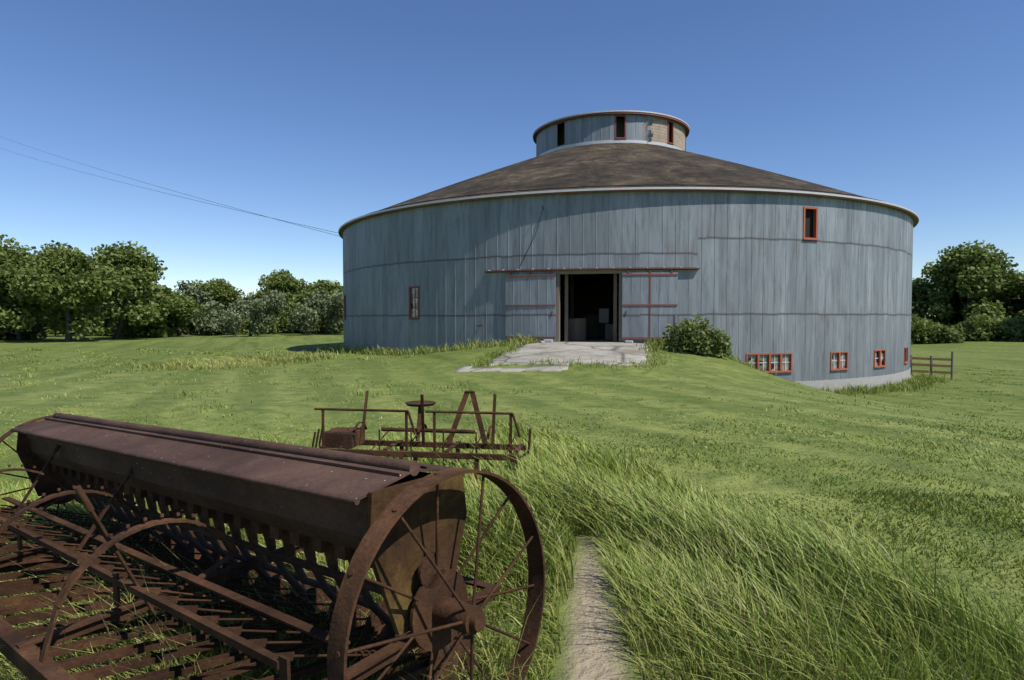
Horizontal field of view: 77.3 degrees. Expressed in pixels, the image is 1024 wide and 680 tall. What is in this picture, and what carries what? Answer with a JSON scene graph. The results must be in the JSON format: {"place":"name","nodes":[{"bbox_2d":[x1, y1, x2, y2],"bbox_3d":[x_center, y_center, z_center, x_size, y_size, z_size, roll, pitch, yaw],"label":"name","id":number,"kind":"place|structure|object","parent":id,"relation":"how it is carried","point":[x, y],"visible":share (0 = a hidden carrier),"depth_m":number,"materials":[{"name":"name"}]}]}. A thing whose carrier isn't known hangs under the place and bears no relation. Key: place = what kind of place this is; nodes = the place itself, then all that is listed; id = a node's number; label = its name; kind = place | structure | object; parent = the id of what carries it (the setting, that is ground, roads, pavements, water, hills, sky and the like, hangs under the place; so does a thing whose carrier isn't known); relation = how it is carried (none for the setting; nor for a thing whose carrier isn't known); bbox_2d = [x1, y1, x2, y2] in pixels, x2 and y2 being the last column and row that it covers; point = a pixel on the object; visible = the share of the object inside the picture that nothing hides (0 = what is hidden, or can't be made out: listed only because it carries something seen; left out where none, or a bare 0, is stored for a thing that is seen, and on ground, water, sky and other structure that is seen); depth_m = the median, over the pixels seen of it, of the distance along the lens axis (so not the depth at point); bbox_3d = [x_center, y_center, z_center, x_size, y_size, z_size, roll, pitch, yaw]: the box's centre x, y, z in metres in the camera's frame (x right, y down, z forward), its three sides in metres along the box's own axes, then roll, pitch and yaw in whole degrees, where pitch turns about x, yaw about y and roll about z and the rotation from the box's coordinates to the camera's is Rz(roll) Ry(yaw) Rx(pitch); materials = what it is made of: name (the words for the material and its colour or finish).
{"place":"outdoors","nodes":[
{"label":"outdoors","id":0,"kind":"place"},
{"bbox_2d":[0,330,1023,679],"bbox_3d":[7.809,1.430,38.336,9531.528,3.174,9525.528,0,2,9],"label":"ground","id":1,"kind":"structure","parent":0,"point":[590,642],"depth_m":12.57,"materials":[{"name":"green plant"}]},
{"bbox_2d":[0,320,13,339],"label":"bush","id":2,"kind":"object","parent":1,"relation":"on","point":[3,335],"visible":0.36,"depth_m":67.55,"materials":[{"name":"green plant"}]},
{"bbox_2d":[0,234,44,323],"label":"tree","id":3,"kind":"object","parent":1,"relation":"on","point":[9,241],"visible":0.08,"depth_m":65.83,"materials":[{"name":"green plant"}]},
{"bbox_2d":[2,313,50,339],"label":"bush","id":4,"kind":"object","parent":1,"relation":"on","point":[41,328],"visible":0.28,"depth_m":69.32,"materials":[{"name":"green plant"}]},
{"bbox_2d":[0,245,53,339],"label":"tree","id":5,"kind":"object","parent":1,"relation":"on","point":[10,258],"depth_m":63.75,"materials":[{"name":"green plant"}]},
{"bbox_2d":[0,252,122,331],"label":"tree","id":6,"kind":"object","parent":1,"relation":"on","point":[113,305],"depth_m":98.14,"materials":[{"name":"green plant"}]},
{"bbox_2d":[39,317,84,335],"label":"bush","id":7,"kind":"object","parent":1,"relation":"on","point":[58,331],"visible":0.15,"depth_m":79.23,"materials":[{"name":"green plant"}]},
{"bbox_2d":[0,240,133,341],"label":"tree","id":8,"kind":"object","parent":1,"relation":"on","point":[62,276],"depth_m":60.64,"materials":[{"name":"green plant"}]},
{"bbox_2d":[79,323,115,335],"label":"bush","id":9,"kind":"object","parent":1,"relation":"on","point":[100,333],"visible":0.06,"depth_m":82.18,"materials":[{"name":"green plant"}]},
{"bbox_2d":[57,241,170,338],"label":"tree","id":10,"kind":"object","parent":1,"relation":"on","point":[139,269],"depth_m":68.26,"materials":[{"name":"green plant"}]},
{"bbox_2d":[108,307,172,336],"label":"bush","id":11,"kind":"object","parent":1,"relation":"on","point":[113,315],"visible":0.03,"depth_m":81.21,"materials":[{"name":"green plant"}]},
{"bbox_2d":[99,283,207,337],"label":"tree","id":12,"kind":"object","parent":1,"relation":"on","point":[174,302],"depth_m":76.49,"materials":[{"name":"green plant"}]},
{"bbox_2d":[122,280,230,335],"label":"tree","id":13,"kind":"object","parent":1,"relation":"on","point":[210,324],"depth_m":83.47,"materials":[{"name":"green plant"}]},
{"bbox_2d":[167,310,202,334],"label":"bush","id":14,"kind":"object","parent":1,"relation":"on","point":[190,328],"visible":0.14,"depth_m":88.57,"materials":[{"name":"green plant"}]},
{"bbox_2d":[180,278,246,318],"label":"tree","id":15,"kind":"object","parent":1,"relation":"on","point":[224,292],"visible":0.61,"depth_m":98.84,"materials":[{"name":"green plant"}]},
{"bbox_2d":[195,311,248,334],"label":"bush","id":16,"kind":"object","parent":1,"relation":"on","point":[218,332],"visible":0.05,"depth_m":86.77,"materials":[{"name":"green plant"}]},
{"bbox_2d":[130,349,338,370],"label":"tall grass","id":17,"kind":"structure","parent":1,"relation":"on","point":[222,362],"depth_m":29.41,"materials":[{"name":"green plant"}]},
{"bbox_2d":[215,290,287,336],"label":"tree","id":18,"kind":"object","parent":1,"relation":"on","point":[273,302],"depth_m":77.16,"materials":[{"name":"green plant"}]},
{"bbox_2d":[237,317,281,333],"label":"bush","id":19,"kind":"object","parent":1,"relation":"on","point":[271,326],"visible":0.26,"depth_m":90.65,"materials":[{"name":"green plant"}]},
{"bbox_2d":[0,413,544,679],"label":"grain drill","id":20,"kind":"object","parent":1,"relation":"on","point":[397,525],"visible":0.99,"depth_m":2.96,"materials":[{"name":"brown metal"}]},
{"bbox_2d":[246,269,314,332],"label":"tree","id":21,"kind":"object","parent":1,"relation":"on","point":[282,280],"depth_m":97.85,"materials":[{"name":"green plant"}]},
{"bbox_2d":[279,312,309,332],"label":"bush","id":22,"kind":"object","parent":1,"relation":"on","point":[296,331],"visible":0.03,"depth_m":100.83,"materials":[{"name":"green plant"}]},
{"bbox_2d":[279,280,342,333],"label":"tree","id":23,"kind":"object","parent":1,"relation":"on","point":[311,288],"depth_m":94.75,"materials":[{"name":"green plant"}]},
{"bbox_2d":[287,288,343,334],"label":"tree","id":24,"kind":"object","parent":1,"relation":"on","point":[301,323],"depth_m":86.54,"materials":[{"name":"green plant"}]},
{"bbox_2d":[288,280,342,314],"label":"tree","id":25,"kind":"object","parent":1,"relation":"on","point":[340,286],"depth_m":125.97,"materials":[{"name":"green plant"}]},
{"bbox_2d":[312,390,531,491],"bbox_3d":[-0.972,1.106,7.211,2.516,1.062,1.366,0,2,9],"label":"cultivator","id":26,"kind":"object","parent":1,"relation":"on","point":[348,439],"visible":0.86,"depth_m":6.95,"materials":[{"name":"brown metal"}]},
{"bbox_2d":[0,347,1023,432],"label":"grass tufts","id":27,"kind":"object","parent":1,"relation":"on","point":[160,381],"visible":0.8,"depth_m":22.44,"materials":[{"name":"green plant"}]},
{"bbox_2d":[454,342,651,371],"bbox_3d":[2.138,0.666,26.214,7.200,0.870,8.800,0,2,9],"label":"concrete apron","id":28,"kind":"object","parent":1,"relation":"on","point":[584,352],"visible":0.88,"depth_m":24.91,"materials":[{"name":"grey concrete"}]},
{"bbox_2d":[464,339,675,371],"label":"grass","id":29,"kind":"structure","parent":28,"relation":"on","point":[652,363],"depth_m":24.18,"materials":[{"name":"green plant"}]},
{"bbox_2d":[539,339,684,347],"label":"door stones","id":30,"kind":"object","parent":1,"relation":"on","point":[551,341],"depth_m":29.76,"materials":[{"name":"stone"}]},
{"bbox_2d":[368,118,884,341],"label":"barn openings","id":31,"kind":"object","parent":1,"relation":"on","point":[589,307],"visible":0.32,"depth_m":38.48,"materials":[{"name":"black"}]},
{"bbox_2d":[5,138,543,267],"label":"power lines","id":32,"kind":"object","parent":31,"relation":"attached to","point":[247,211],"visible":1,"depth_m":52.31,"materials":[{"name":"black metal"}]},
{"bbox_2d":[536,114,643,156],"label":"cupola wall","id":33,"kind":"structure","parent":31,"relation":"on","point":[600,127],"depth_m":43.81,"materials":[{"name":"grey wood"}]},
{"bbox_2d":[614,115,685,150],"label":"window frames","id":34,"kind":"structure","parent":33,"relation":"attached to","point":[649,120],"depth_m":43.58,"materials":[{"name":"wood"}]},
{"bbox_2d":[644,115,684,150],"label":"cupola boards","id":35,"kind":"object","parent":33,"relation":"attached to","point":[659,128],"visible":0.64,"depth_m":44.29,"materials":[{"name":"beige wood"}]},
{"bbox_2d":[476,267,713,338],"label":"door track trim","id":36,"kind":"structure","parent":31,"relation":"attached to","point":[613,268],"depth_m":29.56,"materials":[{"name":"red wood"}]},
{"bbox_2d":[338,110,918,238],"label":"roof trim","id":37,"kind":"structure","parent":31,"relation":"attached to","point":[909,212],"depth_m":32.43,"materials":[{"name":"white wood"}]},
{"bbox_2d":[557,117,670,141],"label":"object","id":38,"kind":"structure","parent":37,"relation":"on","point":[560,125],"depth_m":47.18,"materials":[{"name":"brown wood"}]},
{"bbox_2d":[306,334,955,397],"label":"wall weeds","id":39,"kind":"object","parent":1,"relation":"on","point":[915,381],"depth_m":32.51,"materials":[{"name":"green plant"}]},
{"bbox_2d":[673,315,676,327],"bbox_3d":[7.225,-0.223,28.448,0.172,1.752,0.170,0,2,9],"label":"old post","id":40,"kind":"object","parent":1,"relation":"on","point":[674,319],"visible":0.4,"depth_m":28.37,"materials":[{"name":"grey wood"}]},
{"bbox_2d":[662,314,732,357],"bbox_3d":[7.786,-0.147,26.940,2.896,1.857,2.425,0,2,9],"label":"bush","id":41,"kind":"object","parent":1,"relation":"on","point":[698,336],"depth_m":26.38,"materials":[{"name":"green plant"}]},
{"bbox_2d":[795,367,910,391],"bbox_3d":[7.477,2.172,49.544,39.670,1.680,39.670,0,2,9],"label":"foundation","id":42,"kind":"object","parent":1,"relation":"on","point":[877,380],"visible":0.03,"depth_m":32.50,"materials":[{"name":"concrete"}]},
{"bbox_2d":[911,314,935,343],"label":"bush","id":43,"kind":"object","parent":1,"relation":"on","point":[918,329],"visible":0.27,"depth_m":100.09,"materials":[{"name":"green plant"}]},
{"bbox_2d":[913,319,939,339],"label":"bush","id":44,"kind":"object","parent":1,"relation":"on","point":[930,320],"visible":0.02,"depth_m":106.62,"materials":[{"name":"green plant"}]},
{"bbox_2d":[910,351,953,379],"bbox_3d":[25.906,1.695,39.562,2.308,2.050,0.138,2,3,43],"label":"board fence","id":45,"kind":"object","parent":1,"relation":"on","point":[931,359],"visible":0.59,"depth_m":39.47,"materials":[{"name":"brown wood"}]},
{"bbox_2d":[911,277,970,327],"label":"tree","id":46,"kind":"object","parent":1,"relation":"on","point":[919,306],"visible":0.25,"depth_m":118.67,"materials":[{"name":"green plant"}]},
{"bbox_2d":[919,324,965,343],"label":"bush","id":47,"kind":"object","parent":1,"relation":"on","point":[943,333],"visible":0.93,"depth_m":99.61,"materials":[{"name":"green plant"}]},
{"bbox_2d":[949,322,971,340],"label":"bush","id":48,"kind":"object","parent":1,"relation":"on","point":[965,329],"visible":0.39,"depth_m":104.58,"materials":[{"name":"green plant"}]},
{"bbox_2d":[912,240,1021,325],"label":"tree","id":49,"kind":"object","parent":1,"relation":"on","point":[976,270],"depth_m":112.85,"materials":[{"name":"green plant"}]},
{"bbox_2d":[930,294,1021,323],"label":"tree","id":50,"kind":"object","parent":1,"relation":"on","point":[1016,301],"visible":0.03,"depth_m":120.03,"materials":[{"name":"green plant"}]},
{"bbox_2d":[957,314,1007,341],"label":"bush","id":51,"kind":"object","parent":1,"relation":"on","point":[978,325],"visible":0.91,"depth_m":103.44,"materials":[{"name":"green plant"}]},
{"bbox_2d":[942,269,1023,315],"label":"tree","id":52,"kind":"object","parent":1,"relation":"on","point":[1012,288],"depth_m":114.08,"materials":[{"name":"green plant"}]},
{"bbox_2d":[972,315,1018,340],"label":"bush","id":53,"kind":"object","parent":1,"relation":"on","point":[1007,318],"visible":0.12,"depth_m":104.77,"materials":[{"name":"green plant"}]},
{"bbox_2d":[993,317,1023,341],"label":"bush","id":54,"kind":"object","parent":1,"relation":"on","point":[1008,335],"visible":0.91,"depth_m":101.59,"materials":[{"name":"green plant"}]},
{"bbox_2d":[1002,301,1023,318],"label":"tree","id":55,"kind":"object","parent":1,"relation":"on","point":[1020,313],"visible":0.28,"depth_m":115.28,"materials":[{"name":"green plant"}]},
{"bbox_2d":[1008,316,1023,340],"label":"bush","id":56,"kind":"object","parent":1,"relation":"on","point":[1018,328],"visible":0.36,"depth_m":101.74,"materials":[{"name":"green plant"}]},
{"bbox_2d":[0,406,1023,515],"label":"grass","id":57,"kind":"structure","parent":0,"point":[539,442],"depth_m":7.90,"materials":[{"name":"green plant"}]},
{"bbox_2d":[0,0,1023,315],"label":"sky","id":58,"kind":"structure","parent":0,"point":[325,115],"materials":[{"name":"blue"}]},
{"bbox_2d":[343,191,912,381],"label":"barn wall","id":59,"kind":"structure","parent":0,"point":[765,278],"depth_m":31.15,"materials":[{"name":"grey wood"}]},
{"bbox_2d":[505,273,555,339],"bbox_3d":[0.871,-1.589,30.617,2.523,3.120,0.102,1,2,19],"label":"door leaf","id":60,"kind":"object","parent":59,"relation":"attached to","point":[535,321],"visible":0.81,"depth_m":30.57,"materials":[{"name":"grey wood"}]},
{"bbox_2d":[381,143,862,209],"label":"barn roof","id":61,"kind":"structure","parent":59,"relation":"on","point":[603,164],"depth_m":34.28,"materials":[{"name":"brown wood"}]},
{"bbox_2d":[344,206,911,372],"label":"barn frames","id":62,"kind":"structure","parent":59,"relation":"attached to","point":[775,362],"depth_m":30.53,"materials":[{"name":"red wood"}]},
{"bbox_2d":[622,272,677,339],"bbox_3d":[6.357,-1.551,29.522,2.523,3.120,0.102,0,2,3],"label":"door leaf","id":63,"kind":"object","parent":59,"relation":"attached to","point":[636,290],"visible":0.85,"depth_m":29.49,"materials":[{"name":"grey wood"}]}
]}

